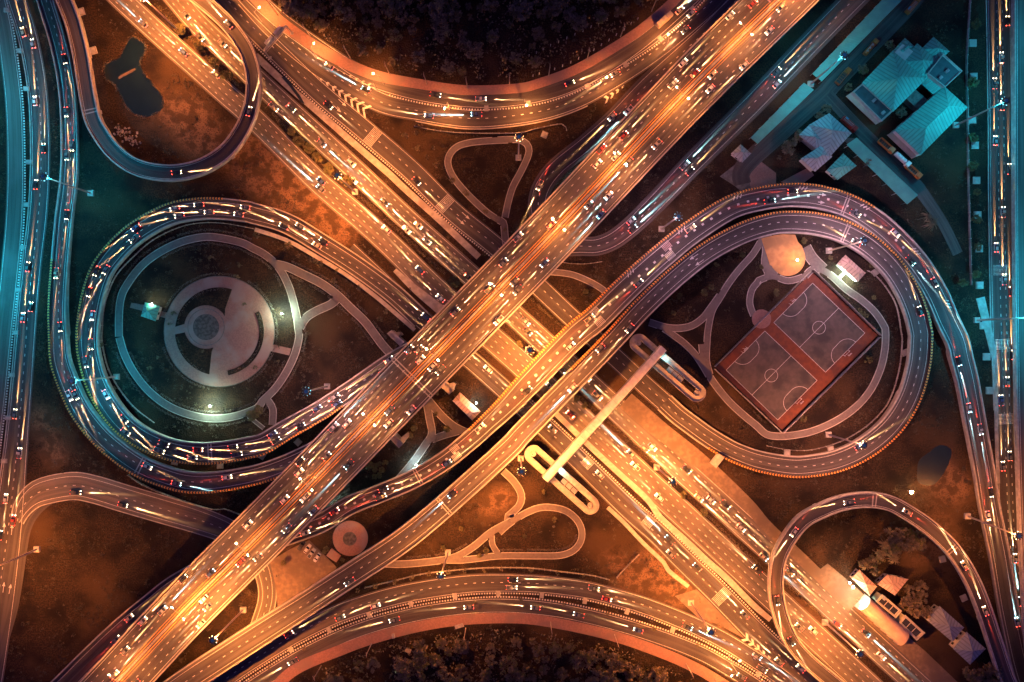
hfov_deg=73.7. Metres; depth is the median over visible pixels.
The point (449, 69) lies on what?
tree
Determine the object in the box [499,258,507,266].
car
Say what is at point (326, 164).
tree
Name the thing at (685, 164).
pickup truck
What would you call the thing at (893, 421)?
flyover
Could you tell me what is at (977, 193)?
tree
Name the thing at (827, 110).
tree
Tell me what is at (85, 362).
pickup truck
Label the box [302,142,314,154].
tree
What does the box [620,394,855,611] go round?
pavement
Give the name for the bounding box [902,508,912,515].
car
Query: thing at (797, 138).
tree
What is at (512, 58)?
tree
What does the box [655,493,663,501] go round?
car
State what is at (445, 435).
footpath
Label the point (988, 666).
tree
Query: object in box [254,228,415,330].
retaining wall
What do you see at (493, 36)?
tree
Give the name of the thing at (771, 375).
court
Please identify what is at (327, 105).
car
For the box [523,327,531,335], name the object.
car
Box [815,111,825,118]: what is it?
tree
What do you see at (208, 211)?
car
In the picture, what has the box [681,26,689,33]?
car
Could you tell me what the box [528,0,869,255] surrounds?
road
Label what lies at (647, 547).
pavement
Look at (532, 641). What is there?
tree
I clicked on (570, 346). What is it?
car
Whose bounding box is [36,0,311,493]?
flyover
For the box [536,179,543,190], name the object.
pickup truck
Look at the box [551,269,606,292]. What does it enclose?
footpath
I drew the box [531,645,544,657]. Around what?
tree
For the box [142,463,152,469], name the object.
car
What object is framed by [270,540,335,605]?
forecourt
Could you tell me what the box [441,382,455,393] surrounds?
stair building
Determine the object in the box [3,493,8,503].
car
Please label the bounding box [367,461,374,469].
bush
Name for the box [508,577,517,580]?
car
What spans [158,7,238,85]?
hedge
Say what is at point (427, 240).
car
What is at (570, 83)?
car
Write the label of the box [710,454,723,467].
cabin
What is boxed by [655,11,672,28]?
bus
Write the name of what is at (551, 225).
car
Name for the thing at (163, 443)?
pickup truck
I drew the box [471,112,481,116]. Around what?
pickup truck
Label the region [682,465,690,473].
car
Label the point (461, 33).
tree
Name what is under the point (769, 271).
footpath
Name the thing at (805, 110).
road
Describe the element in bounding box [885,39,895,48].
tree
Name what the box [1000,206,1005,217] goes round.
pickup truck
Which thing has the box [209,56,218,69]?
tree
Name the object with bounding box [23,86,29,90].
drain pit
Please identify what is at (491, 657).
tree
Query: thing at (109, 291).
fence
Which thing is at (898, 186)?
shed
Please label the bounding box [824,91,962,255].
road
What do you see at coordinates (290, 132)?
hedge
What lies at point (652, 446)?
car
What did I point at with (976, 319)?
mast light
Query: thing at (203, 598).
car
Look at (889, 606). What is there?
flat block
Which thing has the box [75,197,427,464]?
flyover
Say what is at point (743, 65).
car
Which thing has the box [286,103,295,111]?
car
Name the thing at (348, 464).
pickup truck
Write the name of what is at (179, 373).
hedge
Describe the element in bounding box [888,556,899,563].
palm tree
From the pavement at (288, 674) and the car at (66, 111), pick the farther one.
the pavement at (288, 674)
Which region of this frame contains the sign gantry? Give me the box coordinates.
[263,25,292,58]
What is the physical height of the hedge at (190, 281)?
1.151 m
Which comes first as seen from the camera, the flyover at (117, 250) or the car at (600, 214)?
the car at (600, 214)
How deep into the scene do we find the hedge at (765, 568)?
313.22 m
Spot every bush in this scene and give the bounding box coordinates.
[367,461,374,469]
[410,425,417,431]
[443,425,449,432]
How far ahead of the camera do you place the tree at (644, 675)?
310.13 m
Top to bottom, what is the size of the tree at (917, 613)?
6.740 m
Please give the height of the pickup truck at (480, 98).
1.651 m
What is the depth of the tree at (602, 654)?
310.55 m
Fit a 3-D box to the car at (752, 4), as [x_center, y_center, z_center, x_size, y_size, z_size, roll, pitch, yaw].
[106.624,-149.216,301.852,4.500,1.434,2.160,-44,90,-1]
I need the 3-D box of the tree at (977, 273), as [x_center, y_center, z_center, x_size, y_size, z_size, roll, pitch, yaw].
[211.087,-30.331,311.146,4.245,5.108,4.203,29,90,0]
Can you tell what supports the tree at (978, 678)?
on the ground at (892, 468)
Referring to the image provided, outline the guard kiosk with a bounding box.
[731,144,750,161]
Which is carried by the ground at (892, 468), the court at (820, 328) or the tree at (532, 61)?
the tree at (532, 61)
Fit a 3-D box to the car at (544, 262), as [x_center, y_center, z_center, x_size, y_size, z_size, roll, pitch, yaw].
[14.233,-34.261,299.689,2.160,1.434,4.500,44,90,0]
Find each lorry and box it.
[834,67,851,85]
[840,116,858,132]
[862,38,878,56]
[877,137,895,154]
[893,151,911,167]
[904,0,920,14]
[904,164,922,179]
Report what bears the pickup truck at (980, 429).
on the flyover at (615, 299)
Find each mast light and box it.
[0,546,39,565]
[39,172,93,195]
[68,374,119,384]
[140,0,183,30]
[209,607,245,644]
[302,383,329,395]
[333,171,357,194]
[436,549,450,580]
[515,133,522,160]
[517,455,525,475]
[525,346,533,354]
[654,464,676,485]
[659,212,682,231]
[688,599,714,636]
[807,51,848,86]
[822,619,864,657]
[825,432,867,449]
[826,236,868,253]
[952,97,1009,127]
[964,513,1022,539]
[973,317,1023,322]
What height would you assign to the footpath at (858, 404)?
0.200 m
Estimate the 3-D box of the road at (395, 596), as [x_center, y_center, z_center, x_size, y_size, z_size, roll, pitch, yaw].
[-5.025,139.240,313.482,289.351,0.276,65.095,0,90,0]
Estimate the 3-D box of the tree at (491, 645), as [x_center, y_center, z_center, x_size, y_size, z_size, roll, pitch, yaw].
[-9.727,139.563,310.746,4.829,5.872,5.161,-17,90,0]
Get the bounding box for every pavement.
[250,0,680,94]
[257,53,480,258]
[273,613,728,681]
[393,269,442,312]
[555,412,771,620]
[607,506,688,587]
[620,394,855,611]
[976,297,999,482]
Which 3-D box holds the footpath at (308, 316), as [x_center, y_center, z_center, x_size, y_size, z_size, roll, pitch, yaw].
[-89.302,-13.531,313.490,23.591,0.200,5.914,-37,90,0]
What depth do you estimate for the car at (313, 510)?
299.94 m
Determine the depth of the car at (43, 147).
312.63 m
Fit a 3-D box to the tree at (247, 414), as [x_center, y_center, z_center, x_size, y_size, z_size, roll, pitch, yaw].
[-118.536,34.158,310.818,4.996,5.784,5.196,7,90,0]
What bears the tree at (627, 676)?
on the ground at (892, 468)
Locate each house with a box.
[799,113,850,171]
[849,569,876,595]
[875,573,907,594]
[924,604,963,641]
[949,631,984,663]
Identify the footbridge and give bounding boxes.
[542,345,667,482]
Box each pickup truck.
[10,514,16,525]
[17,447,22,458]
[54,268,59,278]
[64,149,69,160]
[65,390,73,400]
[69,140,74,150]
[70,490,81,493]
[82,356,88,367]
[88,339,93,349]
[111,635,120,644]
[129,233,139,242]
[153,447,164,453]
[157,605,167,615]
[158,440,169,446]
[231,451,242,456]
[268,102,278,111]
[282,523,291,532]
[287,657,298,664]
[297,540,305,550]
[300,492,310,502]
[307,548,315,558]
[328,422,338,431]
[329,392,339,401]
[344,459,353,468]
[344,577,354,585]
[375,493,386,500]
[384,405,394,415]
[389,616,399,622]
[430,92,440,97]
[435,365,445,374]
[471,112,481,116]
[475,97,486,100]
[475,422,484,432]
[484,283,494,293]
[494,315,503,324]
[506,585,516,589]
[513,232,522,242]
[513,285,522,294]
[520,316,529,325]
[522,386,531,395]
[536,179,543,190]
[573,611,583,617]
[584,314,594,323]
[588,585,599,590]
[592,391,601,400]
[596,144,606,153]
[624,105,632,114]
[630,461,640,470]
[651,139,661,149]
[665,535,674,544]
[668,79,677,88]
[680,160,689,169]
[681,623,692,629]
[685,224,695,232]
[720,499,729,508]
[752,565,761,574]
[756,664,766,672]
[764,198,775,203]
[772,67,780,76]
[843,499,854,504]
[849,209,860,217]
[905,255,914,265]
[977,424,982,434]
[992,78,997,88]
[998,52,1004,62]
[998,395,1003,405]
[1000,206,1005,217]
[1001,274,1006,284]
[1006,163,1010,174]
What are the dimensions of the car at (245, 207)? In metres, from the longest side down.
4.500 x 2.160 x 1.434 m
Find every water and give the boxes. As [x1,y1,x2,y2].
[104,37,163,116]
[282,77,304,103]
[917,445,951,485]
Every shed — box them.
[749,83,813,144]
[810,0,901,83]
[845,138,917,204]
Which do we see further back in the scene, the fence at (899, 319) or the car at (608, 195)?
the fence at (899, 319)
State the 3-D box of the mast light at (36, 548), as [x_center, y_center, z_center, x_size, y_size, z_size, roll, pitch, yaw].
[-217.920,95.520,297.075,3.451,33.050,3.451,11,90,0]
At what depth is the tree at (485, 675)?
309.19 m
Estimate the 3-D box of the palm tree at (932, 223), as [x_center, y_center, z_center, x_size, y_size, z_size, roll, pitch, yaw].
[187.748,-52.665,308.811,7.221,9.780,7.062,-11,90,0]
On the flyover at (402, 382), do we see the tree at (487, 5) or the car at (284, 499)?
the car at (284, 499)
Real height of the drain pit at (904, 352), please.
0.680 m
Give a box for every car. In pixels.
[0,530,3,539]
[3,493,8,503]
[12,409,17,418]
[20,27,26,37]
[20,312,25,321]
[25,262,30,271]
[28,302,33,311]
[30,39,36,48]
[32,96,37,105]
[33,180,38,189]
[41,143,46,152]
[57,322,62,331]
[61,54,67,63]
[64,107,68,116]
[64,210,69,219]
[72,390,79,399]
[86,287,92,296]
[89,311,95,320]
[93,266,100,275]
[102,265,109,274]
[102,389,109,399]
[110,669,119,679]
[118,501,127,507]
[119,415,128,423]
[121,427,130,435]
[121,646,129,654]
[125,613,133,621]
[131,223,140,231]
[138,616,147,625]
[139,19,147,27]
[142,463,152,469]
[169,205,179,211]
[171,170,181,174]
[171,480,181,485]
[174,212,184,217]
[178,574,187,583]
[179,48,187,55]
[182,10,190,19]
[187,455,197,458]
[193,447,203,451]
[194,203,203,206]
[195,33,204,41]
[196,619,205,628]
[199,594,208,603]
[203,602,211,610]
[204,210,213,213]
[206,568,215,577]
[212,70,219,78]
[218,39,226,47]
[222,474,231,479]
[224,20,232,29]
[228,444,237,449]
[234,212,243,216]
[236,558,244,566]
[240,205,249,209]
[243,520,252,528]
[246,106,252,116]
[253,552,262,560]
[267,430,277,437]
[271,437,280,444]
[279,223,288,229]
[280,494,289,503]
[284,630,293,637]
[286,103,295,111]
[295,223,304,229]
[295,422,305,429]
[295,468,303,476]
[296,457,304,465]
[300,530,310,535]
[303,544,311,553]
[309,506,318,514]
[312,241,321,248]
[312,404,321,411]
[313,553,320,561]
[316,184,325,192]
[317,139,326,147]
[317,176,325,185]
[319,237,328,244]
[322,451,331,460]
[323,101,332,109]
[324,62,333,69]
[330,507,339,515]
[332,400,341,407]
[335,614,344,620]
[342,419,351,427]
[347,158,355,166]
[349,175,357,183]
[361,86,370,93]
[370,602,380,608]
[378,486,388,492]
[380,197,388,205]
[382,225,390,233]
[384,356,392,363]
[384,418,392,427]
[402,225,410,233]
[404,345,413,353]
[407,405,415,414]
[412,177,420,185]
[414,221,422,229]
[414,345,423,353]
[415,265,423,273]
[416,355,424,363]
[421,313,429,320]
[422,236,431,244]
[424,114,433,118]
[427,362,436,371]
[436,294,444,302]
[442,459,451,466]
[448,489,456,497]
[451,307,459,316]
[464,604,473,609]
[483,365,492,373]
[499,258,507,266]
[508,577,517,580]
[510,277,518,286]
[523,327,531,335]
[530,605,540,609]
[540,258,548,267]
[547,220,555,229]
[548,424,556,432]
[565,80,574,86]
[566,342,574,350]
[566,410,574,418]
[568,383,576,391]
[584,200,592,208]
[593,159,601,168]
[595,344,604,352]
[595,470,603,478]
[596,209,605,218]
[602,596,611,601]
[604,191,612,199]
[607,112,616,121]
[610,70,619,77]
[611,151,620,160]
[619,131,627,139]
[624,157,632,166]
[625,323,633,332]
[626,216,635,224]
[627,449,635,457]
[628,225,636,232]
[633,627,642,632]
[634,279,642,287]
[640,444,648,452]
[648,443,656,450]
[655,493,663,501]
[666,549,674,557]
[675,6,683,14]
[678,58,687,66]
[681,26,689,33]
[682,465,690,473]
[685,167,693,175]
[687,9,695,17]
[690,68,699,77]
[692,562,701,571]
[694,493,702,501]
[705,84,714,93]
[706,496,715,504]
[707,70,716,79]
[726,11,734,19]
[736,523,745,531]
[737,672,746,680]
[739,61,748,69]
[740,610,748,618]
[748,0,757,8]
[752,652,761,659]
[759,553,767,560]
[765,26,773,34]
[772,79,780,88]
[774,595,779,604]
[774,657,783,665]
[776,3,785,11]
[785,568,793,576]
[787,189,797,193]
[787,636,794,645]
[790,527,797,536]
[795,622,803,630]
[796,663,804,672]
[808,626,817,634]
[832,619,840,627]
[851,239,860,245]
[861,628,869,636]
[876,651,885,659]
[890,229,899,237]
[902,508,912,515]
[917,306,923,315]
[930,277,937,287]
[955,356,961,365]
[960,560,968,570]
[966,403,971,412]
[981,605,988,615]
[985,511,990,520]
[988,487,993,496]
[992,136,997,145]
[993,242,998,251]
[999,101,1004,110]
[1000,461,1005,470]
[1004,376,1009,385]
[1005,16,1010,25]
[1007,451,1012,460]
[1008,287,1011,295]
[1012,553,1017,562]
[1014,617,1019,626]
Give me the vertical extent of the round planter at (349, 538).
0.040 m
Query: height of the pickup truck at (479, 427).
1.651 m
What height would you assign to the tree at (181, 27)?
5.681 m
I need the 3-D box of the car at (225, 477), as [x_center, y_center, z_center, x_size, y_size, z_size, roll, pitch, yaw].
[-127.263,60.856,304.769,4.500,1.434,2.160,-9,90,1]
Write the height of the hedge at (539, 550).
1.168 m
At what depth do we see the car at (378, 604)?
312.58 m
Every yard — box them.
[720,165,750,190]
[750,162,775,187]
[781,168,813,182]
[845,138,870,150]
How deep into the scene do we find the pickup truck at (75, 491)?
312.51 m
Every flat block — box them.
[871,592,901,617]
[894,613,924,640]
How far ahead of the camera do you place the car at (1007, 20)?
312.55 m
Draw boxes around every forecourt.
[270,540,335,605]
[821,564,956,681]
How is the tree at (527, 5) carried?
on the ground at (892, 468)
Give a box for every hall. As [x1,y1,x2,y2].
[846,37,961,124]
[855,594,908,645]
[887,87,967,158]
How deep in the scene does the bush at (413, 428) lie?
310.90 m
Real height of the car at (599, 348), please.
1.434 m
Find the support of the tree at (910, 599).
on the ground at (892, 468)
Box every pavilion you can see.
[141,302,161,320]
[825,153,855,179]
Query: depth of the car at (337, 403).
302.75 m
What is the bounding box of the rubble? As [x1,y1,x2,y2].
[113,125,140,147]
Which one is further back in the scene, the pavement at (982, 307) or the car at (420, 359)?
the pavement at (982, 307)
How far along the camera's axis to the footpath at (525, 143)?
313.45 m
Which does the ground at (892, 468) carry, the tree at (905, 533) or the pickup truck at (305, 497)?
the tree at (905, 533)
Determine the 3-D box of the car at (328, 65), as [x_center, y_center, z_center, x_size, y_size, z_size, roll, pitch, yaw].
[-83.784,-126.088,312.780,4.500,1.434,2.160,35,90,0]
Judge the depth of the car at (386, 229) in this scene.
312.44 m
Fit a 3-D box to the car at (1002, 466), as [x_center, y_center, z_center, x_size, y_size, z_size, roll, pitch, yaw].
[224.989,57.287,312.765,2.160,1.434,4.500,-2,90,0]
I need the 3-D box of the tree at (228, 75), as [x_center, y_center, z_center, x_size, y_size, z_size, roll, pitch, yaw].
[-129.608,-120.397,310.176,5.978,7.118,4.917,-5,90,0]
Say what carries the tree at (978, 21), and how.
on the ground at (892, 468)
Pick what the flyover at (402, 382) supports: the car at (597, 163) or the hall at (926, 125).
the car at (597, 163)
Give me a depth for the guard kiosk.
310.18 m
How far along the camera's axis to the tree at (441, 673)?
307.21 m
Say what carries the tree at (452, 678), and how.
on the ground at (892, 468)
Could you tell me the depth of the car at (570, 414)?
312.55 m
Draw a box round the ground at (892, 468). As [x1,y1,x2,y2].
[0,0,1003,681]
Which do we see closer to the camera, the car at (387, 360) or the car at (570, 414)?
the car at (387, 360)
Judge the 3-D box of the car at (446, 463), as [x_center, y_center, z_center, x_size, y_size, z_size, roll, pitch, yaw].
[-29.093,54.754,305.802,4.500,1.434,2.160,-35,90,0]
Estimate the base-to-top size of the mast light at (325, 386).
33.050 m
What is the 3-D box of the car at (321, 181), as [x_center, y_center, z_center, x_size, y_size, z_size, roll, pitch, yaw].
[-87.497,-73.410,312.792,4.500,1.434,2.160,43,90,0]
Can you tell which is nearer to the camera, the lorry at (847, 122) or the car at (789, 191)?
the car at (789, 191)
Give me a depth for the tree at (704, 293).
310.85 m
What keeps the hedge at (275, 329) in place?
on the ground at (892, 468)
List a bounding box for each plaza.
[164,276,274,386]
[333,521,367,555]
[752,309,770,327]
[762,234,804,275]
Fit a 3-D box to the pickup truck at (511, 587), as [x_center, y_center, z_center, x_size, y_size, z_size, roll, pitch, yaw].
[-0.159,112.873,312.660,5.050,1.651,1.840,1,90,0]
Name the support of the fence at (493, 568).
on the ground at (892, 468)
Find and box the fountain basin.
[188,309,224,345]
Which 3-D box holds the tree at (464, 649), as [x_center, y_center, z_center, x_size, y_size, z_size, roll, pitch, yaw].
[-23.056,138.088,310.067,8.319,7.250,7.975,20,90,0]
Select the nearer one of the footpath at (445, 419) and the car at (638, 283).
the car at (638, 283)
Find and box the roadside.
[675,590,743,637]
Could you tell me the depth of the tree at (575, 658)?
306.77 m
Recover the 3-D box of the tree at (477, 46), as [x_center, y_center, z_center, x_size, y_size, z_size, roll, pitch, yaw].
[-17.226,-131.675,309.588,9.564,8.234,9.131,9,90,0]
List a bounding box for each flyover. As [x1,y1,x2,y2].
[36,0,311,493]
[51,183,1023,681]
[55,0,261,181]
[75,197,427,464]
[80,0,818,681]
[163,211,933,681]
[767,491,1016,681]
[1011,0,1023,644]
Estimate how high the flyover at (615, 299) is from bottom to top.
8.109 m
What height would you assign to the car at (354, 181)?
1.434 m
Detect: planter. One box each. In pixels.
[175,287,231,326]
[175,332,212,373]
[228,311,263,374]
[343,532,356,545]
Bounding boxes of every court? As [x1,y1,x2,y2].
[716,273,876,429]
[726,331,816,419]
[774,283,864,371]
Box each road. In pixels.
[0,0,25,452]
[0,0,49,681]
[0,499,67,667]
[11,472,276,623]
[106,0,882,681]
[163,0,932,681]
[211,573,801,681]
[215,0,705,422]
[237,0,723,129]
[244,596,765,681]
[245,0,704,109]
[350,243,818,681]
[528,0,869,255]
[732,0,923,185]
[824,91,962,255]
[986,0,1020,611]
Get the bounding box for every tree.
[174,23,185,34]
[193,40,202,50]
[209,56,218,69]
[219,70,231,79]
[245,410,255,421]
[248,409,258,419]
[254,405,263,413]
[281,0,309,19]
[285,242,291,248]
[287,126,295,135]
[292,136,304,146]
[302,4,319,20]
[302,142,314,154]
[312,152,322,162]
[313,18,328,32]
[315,260,322,267]
[316,3,327,15]
[323,161,332,168]
[323,165,333,175]
[324,674,343,681]
[330,0,346,15]
[339,175,352,186]
[340,6,355,22]
[352,677,363,681]
[353,659,363,671]
[357,44,367,55]
[358,27,371,42]
[366,656,380,673]
[371,15,384,28]
[374,45,382,54]
[377,0,401,19]
[387,27,402,41]
[387,57,395,65]
[392,656,412,677]
[394,9,409,25]
[396,0,412,9]
[396,673,407,680]
[398,659,422,681]
[407,24,416,35]
[408,14,419,23]
[411,50,425,62]
[411,646,427,665]
[412,639,427,654]
[412,659,429,672]
[419,673,425,681]
[427,0,452,21]
[429,653,443,668]
[430,15,448,31]
[432,30,446,43]
[434,0,447,9]
[436,638,447,649]
[436,666,451,680]
[441,59,455,74]
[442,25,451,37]
[443,673,462,681]
[444,647,452,656]
[447,276,459,287]
[452,638,469,654]
[455,663,467,677]
[456,37,470,51]
[458,29,466,39]
[458,66,465,75]
[463,40,483,59]
[465,674,472,681]
[479,667,491,681]
[483,0,499,12]
[483,547,489,554]
[484,654,497,667]
[485,642,496,654]
[486,28,498,42]
[498,655,517,674]
[504,667,525,681]
[507,0,532,21]
[509,51,522,64]
[511,637,521,647]
[517,340,522,347]
[521,663,529,671]
[528,42,535,48]
[528,55,542,67]
[529,637,536,644]
[531,26,544,40]
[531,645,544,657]
[536,8,546,19]
[538,664,549,674]
[541,655,549,662]
[544,0,563,18]
[549,641,563,659]
[550,21,562,32]
[557,667,568,679]
[563,6,577,22]
[564,642,574,653]
[569,650,591,672]
[570,15,588,31]
[573,395,579,402]
[581,402,587,408]
[585,649,599,666]
[590,665,609,681]
[595,7,608,23]
[597,649,607,660]
[602,668,618,681]
[605,652,622,670]
[609,0,618,3]
[614,5,626,16]
[617,659,628,673]
[624,671,633,681]
[628,664,641,676]
[638,671,650,681]
[647,668,667,681]
[651,666,660,677]
[680,490,686,499]
[700,508,707,516]
[701,288,707,296]
[773,288,779,296]
[781,140,796,155]
[791,135,800,142]
[794,129,802,141]
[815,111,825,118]
[821,104,831,112]
[844,83,851,90]
[857,63,868,74]
[857,559,868,569]
[865,555,880,568]
[869,568,879,576]
[872,548,884,559]
[876,538,888,549]
[876,549,886,561]
[881,549,897,562]
[882,542,894,552]
[883,526,892,536]
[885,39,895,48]
[887,534,901,546]
[888,544,902,557]
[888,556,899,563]
[891,526,904,540]
[893,536,910,550]
[895,106,907,117]
[897,596,914,613]
[899,527,908,536]
[903,584,914,595]
[904,536,919,550]
[906,528,915,536]
[907,594,917,603]
[908,599,925,618]
[910,536,922,550]
[912,529,927,541]
[913,580,928,593]
[915,591,927,603]
[917,210,932,222]
[919,542,926,551]
[920,216,937,230]
[920,605,932,618]
[958,278,968,286]
[962,666,975,681]
[967,77,979,87]
[967,160,979,171]
[968,133,977,142]
[969,673,981,681]
[970,18,981,29]
[971,214,982,223]
[972,270,981,278]
[973,188,980,195]
[974,242,981,250]
[974,668,985,677]
[980,671,992,681]
[983,661,993,673]
[986,664,1003,681]
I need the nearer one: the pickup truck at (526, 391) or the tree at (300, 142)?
the pickup truck at (526, 391)
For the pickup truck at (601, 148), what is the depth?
299.81 m
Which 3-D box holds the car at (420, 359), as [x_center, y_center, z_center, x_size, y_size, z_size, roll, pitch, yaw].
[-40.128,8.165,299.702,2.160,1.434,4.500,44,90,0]
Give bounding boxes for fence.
[101,222,259,422]
[127,475,239,514]
[365,567,609,587]
[414,123,566,133]
[616,554,638,577]
[714,270,811,366]
[714,369,781,432]
[769,270,903,450]
[783,337,880,432]
[813,269,880,334]
[965,0,972,284]
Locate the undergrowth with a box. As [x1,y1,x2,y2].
[278,0,691,681]
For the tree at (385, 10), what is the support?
on the ground at (892, 468)
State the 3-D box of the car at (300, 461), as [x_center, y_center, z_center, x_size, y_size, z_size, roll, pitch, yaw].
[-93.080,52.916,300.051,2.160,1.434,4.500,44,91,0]
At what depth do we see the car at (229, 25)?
306.23 m
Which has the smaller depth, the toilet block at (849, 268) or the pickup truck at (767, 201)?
the pickup truck at (767, 201)
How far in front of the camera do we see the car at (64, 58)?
312.31 m
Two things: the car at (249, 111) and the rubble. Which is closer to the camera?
the car at (249, 111)
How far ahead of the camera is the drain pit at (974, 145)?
313.00 m
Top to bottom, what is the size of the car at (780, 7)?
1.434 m
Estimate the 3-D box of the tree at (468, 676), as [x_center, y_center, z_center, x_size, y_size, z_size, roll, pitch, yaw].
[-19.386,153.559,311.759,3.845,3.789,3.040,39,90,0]
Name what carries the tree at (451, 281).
on the ground at (892, 468)
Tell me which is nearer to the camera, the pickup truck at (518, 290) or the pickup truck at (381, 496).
the pickup truck at (518, 290)
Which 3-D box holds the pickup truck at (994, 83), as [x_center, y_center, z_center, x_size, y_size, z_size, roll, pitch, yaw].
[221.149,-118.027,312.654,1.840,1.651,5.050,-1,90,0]
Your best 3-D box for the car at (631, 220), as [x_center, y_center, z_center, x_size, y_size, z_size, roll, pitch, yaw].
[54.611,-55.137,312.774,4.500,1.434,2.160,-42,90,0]
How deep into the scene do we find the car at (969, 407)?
311.20 m
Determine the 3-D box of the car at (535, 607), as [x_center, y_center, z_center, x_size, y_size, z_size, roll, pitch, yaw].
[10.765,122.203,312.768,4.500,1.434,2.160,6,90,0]
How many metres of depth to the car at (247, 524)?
300.36 m
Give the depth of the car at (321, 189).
312.52 m
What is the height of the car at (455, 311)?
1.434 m
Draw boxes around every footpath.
[115,233,302,421]
[247,416,264,429]
[266,398,276,424]
[274,260,392,354]
[297,295,340,329]
[386,469,524,567]
[397,402,435,475]
[428,398,467,433]
[431,428,461,442]
[444,137,505,224]
[444,504,584,563]
[489,532,500,555]
[496,216,508,243]
[497,136,531,217]
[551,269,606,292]
[648,294,721,331]
[662,330,705,376]
[698,266,888,439]
[704,238,761,373]
[746,274,805,316]
[760,235,777,278]
[803,244,826,272]
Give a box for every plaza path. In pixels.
[130,303,143,310]
[159,311,167,317]
[167,311,189,324]
[269,344,290,354]
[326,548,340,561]
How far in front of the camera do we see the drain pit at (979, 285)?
313.00 m
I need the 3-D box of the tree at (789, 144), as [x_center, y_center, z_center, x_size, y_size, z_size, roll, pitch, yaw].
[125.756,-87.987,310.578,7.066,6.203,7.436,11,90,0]
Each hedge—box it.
[102,35,165,117]
[110,229,251,310]
[116,352,267,426]
[129,353,284,412]
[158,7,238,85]
[162,242,280,284]
[162,272,233,315]
[163,348,208,389]
[247,280,277,381]
[272,113,322,164]
[281,321,306,391]
[284,273,373,343]
[291,261,385,338]
[357,194,444,274]
[406,544,466,558]
[497,534,577,551]
[530,298,563,327]
[607,420,673,479]
[707,515,823,617]
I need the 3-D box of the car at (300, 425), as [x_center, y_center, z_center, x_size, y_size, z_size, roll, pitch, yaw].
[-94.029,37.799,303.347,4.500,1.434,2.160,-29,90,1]
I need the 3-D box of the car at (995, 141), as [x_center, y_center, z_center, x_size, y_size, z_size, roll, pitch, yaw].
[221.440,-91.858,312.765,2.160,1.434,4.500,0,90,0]
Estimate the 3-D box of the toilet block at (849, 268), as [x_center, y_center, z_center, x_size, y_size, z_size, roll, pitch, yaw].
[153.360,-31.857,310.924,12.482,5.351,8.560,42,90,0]
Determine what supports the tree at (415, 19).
on the ground at (892, 468)
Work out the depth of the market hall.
306.84 m
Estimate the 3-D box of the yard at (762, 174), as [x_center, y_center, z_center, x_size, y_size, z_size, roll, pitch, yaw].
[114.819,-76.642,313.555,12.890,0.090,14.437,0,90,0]
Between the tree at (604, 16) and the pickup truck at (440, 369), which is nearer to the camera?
the pickup truck at (440, 369)
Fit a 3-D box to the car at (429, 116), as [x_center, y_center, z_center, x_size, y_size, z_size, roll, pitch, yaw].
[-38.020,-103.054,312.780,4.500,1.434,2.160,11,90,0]
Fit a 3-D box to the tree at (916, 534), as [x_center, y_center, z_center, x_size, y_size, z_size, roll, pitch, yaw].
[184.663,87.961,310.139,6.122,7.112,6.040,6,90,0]
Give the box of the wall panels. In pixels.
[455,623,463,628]
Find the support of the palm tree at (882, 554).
on the ground at (892, 468)
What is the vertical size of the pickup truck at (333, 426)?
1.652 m
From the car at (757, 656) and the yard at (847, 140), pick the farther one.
the yard at (847, 140)
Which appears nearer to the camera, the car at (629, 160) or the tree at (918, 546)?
the car at (629, 160)
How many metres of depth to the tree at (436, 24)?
308.14 m
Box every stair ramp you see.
[524,445,598,514]
[629,334,705,401]
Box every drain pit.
[13,330,18,334]
[16,48,22,52]
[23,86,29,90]
[23,202,29,206]
[78,7,85,15]
[89,46,97,54]
[217,464,222,468]
[294,438,301,445]
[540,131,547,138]
[784,450,789,455]
[827,446,833,450]
[871,269,878,276]
[902,349,906,356]
[939,555,945,562]
[959,594,967,601]
[969,39,976,46]
[969,116,975,123]
[970,73,977,79]
[971,142,978,148]
[972,177,979,183]
[973,211,981,218]
[975,282,983,288]
[979,322,987,328]
[983,353,990,359]
[986,387,993,393]
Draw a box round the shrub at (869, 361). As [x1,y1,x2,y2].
[864,355,872,363]
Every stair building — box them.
[387,330,405,345]
[391,432,409,447]
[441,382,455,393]
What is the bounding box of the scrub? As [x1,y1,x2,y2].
[0,0,992,681]
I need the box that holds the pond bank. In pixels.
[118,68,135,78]
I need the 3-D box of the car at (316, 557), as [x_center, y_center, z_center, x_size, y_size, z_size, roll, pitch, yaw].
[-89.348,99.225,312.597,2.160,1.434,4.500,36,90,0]
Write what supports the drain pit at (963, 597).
on the ground at (892, 468)
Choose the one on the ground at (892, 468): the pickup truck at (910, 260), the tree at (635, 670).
the tree at (635, 670)
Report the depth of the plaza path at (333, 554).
313.38 m
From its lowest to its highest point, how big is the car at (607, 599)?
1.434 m
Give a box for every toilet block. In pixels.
[453,393,480,419]
[836,255,864,281]
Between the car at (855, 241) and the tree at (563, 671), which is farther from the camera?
the tree at (563, 671)
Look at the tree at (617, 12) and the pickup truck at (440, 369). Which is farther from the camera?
the tree at (617, 12)
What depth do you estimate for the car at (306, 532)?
306.73 m
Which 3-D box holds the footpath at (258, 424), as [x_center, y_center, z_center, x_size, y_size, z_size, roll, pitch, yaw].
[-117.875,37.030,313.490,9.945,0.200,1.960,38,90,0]

